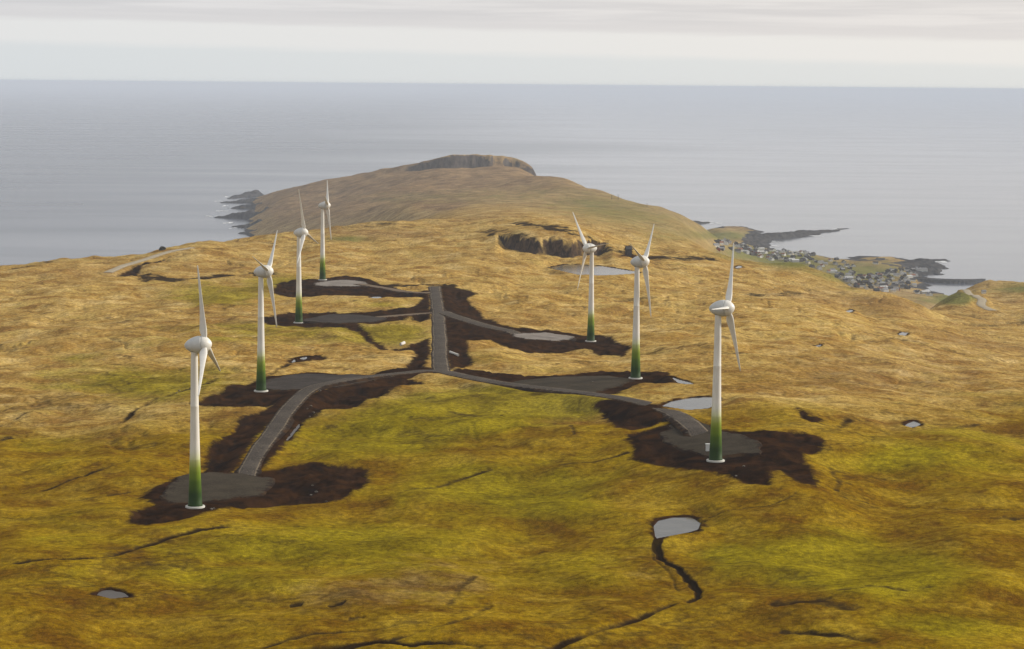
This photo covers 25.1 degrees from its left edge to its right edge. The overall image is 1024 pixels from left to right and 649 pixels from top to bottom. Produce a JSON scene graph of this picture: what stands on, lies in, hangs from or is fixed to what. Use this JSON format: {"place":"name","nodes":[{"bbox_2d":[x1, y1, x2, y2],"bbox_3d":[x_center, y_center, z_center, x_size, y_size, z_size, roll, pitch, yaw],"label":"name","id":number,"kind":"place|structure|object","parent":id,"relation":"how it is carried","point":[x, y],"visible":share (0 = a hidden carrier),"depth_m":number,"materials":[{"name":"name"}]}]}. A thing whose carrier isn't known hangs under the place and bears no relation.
{"place":"outdoors","nodes":[
{"label":"outdoors","id":0,"kind":"place"},
{"bbox_2d":[97,590,127,597],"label":"pond","id":1,"kind":"structure","parent":0,"point":[109,594],"depth_m":538.93,"materials":[{"name":"liquid"}]},
{"bbox_2d":[105,247,192,272],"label":"road","id":2,"kind":"structure","parent":0,"point":[119,267],"depth_m":1584.67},
{"bbox_2d":[286,424,299,439],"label":"pond","id":3,"kind":"structure","parent":0,"point":[294,430],"depth_m":778.56,"materials":[{"name":"liquid"}]},
{"bbox_2d":[234,370,441,475],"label":"road","id":4,"kind":"structure","parent":0,"point":[278,426],"depth_m":793.83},
{"bbox_2d":[354,284,430,293],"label":"road","id":5,"kind":"structure","parent":0,"point":[389,289],"depth_m":1329.08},
{"bbox_2d":[377,312,431,317],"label":"road","id":6,"kind":"structure","parent":0,"point":[412,314],"depth_m":1184.80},
{"bbox_2d":[428,286,449,370],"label":"road","id":7,"kind":"structure","parent":0,"point":[439,354],"depth_m":1094.55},
{"bbox_2d":[438,311,522,333],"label":"road","id":8,"kind":"structure","parent":0,"point":[447,314],"depth_m":1142.12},
{"bbox_2d":[0,154,1023,648],"bbox_3d":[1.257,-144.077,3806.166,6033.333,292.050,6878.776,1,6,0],"label":"ground","id":9,"kind":"structure","parent":0,"point":[848,508],"depth_m":735.84,"materials":[{"name":"plant"}]},
{"bbox_2d":[184,265,219,508],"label":"wind turbine","id":10,"kind":"object","parent":9,"relation":"on","point":[201,345],"visible":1,"depth_m":635.68,"materials":[{"name":"metal"}]},
{"bbox_2d":[159,472,274,503],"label":"gravel pad","id":11,"kind":"object","parent":9,"relation":"on","point":[217,486],"visible":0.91,"depth_m":673.94,"materials":[{"name":"grey gravel"}]},
{"bbox_2d":[266,374,376,391],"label":"gravel pad","id":12,"kind":"object","parent":9,"relation":"on","point":[289,382],"visible":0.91,"depth_m":899.13,"materials":[{"name":"grey gravel"}]},
{"bbox_2d":[252,232,276,391],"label":"wind turbine","id":13,"kind":"object","parent":12,"relation":"on","point":[262,271],"visible":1,"depth_m":866.21,"materials":[{"name":"metal"}]},
{"bbox_2d":[318,181,330,279],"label":"wind turbine","id":14,"kind":"object","parent":9,"relation":"on","point":[326,204],"visible":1,"depth_m":1400.86,"materials":[{"name":"metal"}]},
{"bbox_2d":[313,280,367,286],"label":"gravel pad","id":15,"kind":"object","parent":9,"relation":"on","point":[343,283],"visible":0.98,"depth_m":1376.65,"materials":[{"name":"grey gravel"}]},
{"bbox_2d":[303,314,386,323],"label":"gravel pad","id":16,"kind":"object","parent":9,"relation":"on","point":[341,318],"visible":0.98,"depth_m":1163.14,"materials":[{"name":"grey gravel"}]},
{"bbox_2d":[293,193,317,322],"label":"wind turbine","id":17,"kind":"object","parent":16,"relation":"on","point":[301,234],"visible":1,"depth_m":1152.52,"materials":[{"name":"metal"}]},
{"bbox_2d":[511,332,576,341],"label":"gravel pad","id":18,"kind":"object","parent":9,"relation":"on","point":[545,336],"visible":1,"depth_m":1112.41,"materials":[{"name":"grey gravel"}]},
{"bbox_2d":[512,376,634,392],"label":"gravel pad","id":19,"kind":"object","parent":9,"relation":"on","point":[596,385],"visible":0.76,"depth_m":881.36,"materials":[{"name":"grey gravel"}]},
{"bbox_2d":[629,225,653,378],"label":"wind turbine","id":20,"kind":"object","parent":19,"relation":"on","point":[639,261],"visible":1,"depth_m":888.70,"materials":[{"name":"metal"}]},
{"bbox_2d":[573,213,608,341],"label":"wind turbine","id":21,"kind":"object","parent":9,"relation":"on","point":[590,248],"visible":1,"depth_m":1114.94,"materials":[{"name":"metal"}]},
{"bbox_2d":[625,246,632,255],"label":"hut","id":22,"kind":"object","parent":9,"relation":"on","point":[628,250],"visible":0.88,"depth_m":1700.92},
{"bbox_2d":[658,422,761,458],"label":"gravel pad","id":23,"kind":"object","parent":9,"relation":"on","point":[736,445],"visible":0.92,"depth_m":706.14,"materials":[{"name":"grey gravel"}]},
{"bbox_2d":[705,443,709,450],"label":"switch cabinet","id":24,"kind":"object","parent":23,"relation":"on","point":[707,446],"visible":0.61,"depth_m":694.23,"materials":[{"name":"metal"}]},
{"bbox_2d":[706,243,740,462],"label":"wind turbine","id":25,"kind":"object","parent":23,"relation":"on","point":[720,308],"visible":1,"depth_m":676.80,"materials":[{"name":"metal"}]},
{"bbox_2d":[920,290,929,293],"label":"house","id":26,"kind":"structure","parent":9,"relation":"on","point":[923,291],"depth_m":3239.00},
{"bbox_2d":[0,86,1023,295],"bbox_3d":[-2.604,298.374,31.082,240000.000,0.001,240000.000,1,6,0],"label":"sea","id":27,"kind":"structure","parent":0,"point":[103,171],"depth_m":9763.97,"materials":[{"name":"liquid"}]},
{"bbox_2d":[209,196,946,270],"bbox_3d":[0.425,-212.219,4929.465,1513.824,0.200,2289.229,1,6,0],"label":"sea foam","id":28,"kind":"object","parent":27,"relation":"on","point":[705,221],"visible":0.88,"depth_m":4940.20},
{"bbox_2d":[913,277,985,282],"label":"breakwater","id":29,"kind":"object","parent":27,"relation":"in","point":[934,280],"visible":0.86,"depth_m":3576.36,"materials":[{"name":"grey stone"}]},
{"bbox_2d":[0,0,1023,94],"label":"sky","id":30,"kind":"structure","parent":0,"point":[761,46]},
{"bbox_2d":[432,371,707,436],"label":"road","id":31,"kind":"structure","parent":0,"point":[685,424],"depth_m":814.47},
{"bbox_2d":[551,264,634,274],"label":"pond","id":32,"kind":"structure","parent":0,"point":[576,269],"depth_m":1558.46,"materials":[{"name":"liquid"}]},
{"bbox_2d":[654,517,699,537],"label":"pond","id":33,"kind":"structure","parent":0,"point":[671,526],"depth_m":613.23,"materials":[{"name":"liquid"}]},
{"bbox_2d":[673,378,691,383],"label":"pond","id":34,"kind":"structure","parent":0,"point":[680,381],"depth_m":867.72,"materials":[{"name":"liquid"}]},
{"bbox_2d":[663,397,711,409],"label":"pond","id":35,"kind":"structure","parent":0,"point":[695,403],"depth_m":792.10,"materials":[{"name":"liquid"}]},
{"bbox_2d":[905,421,919,426],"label":"pond","id":36,"kind":"structure","parent":0,"point":[913,424],"depth_m":761.55,"materials":[{"name":"liquid"}]},
{"bbox_2d":[960,289,994,310],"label":"road","id":37,"kind":"structure","parent":0,"point":[981,302],"depth_m":1799.75,"materials":[{"name":"beige gravel"}]}
]}

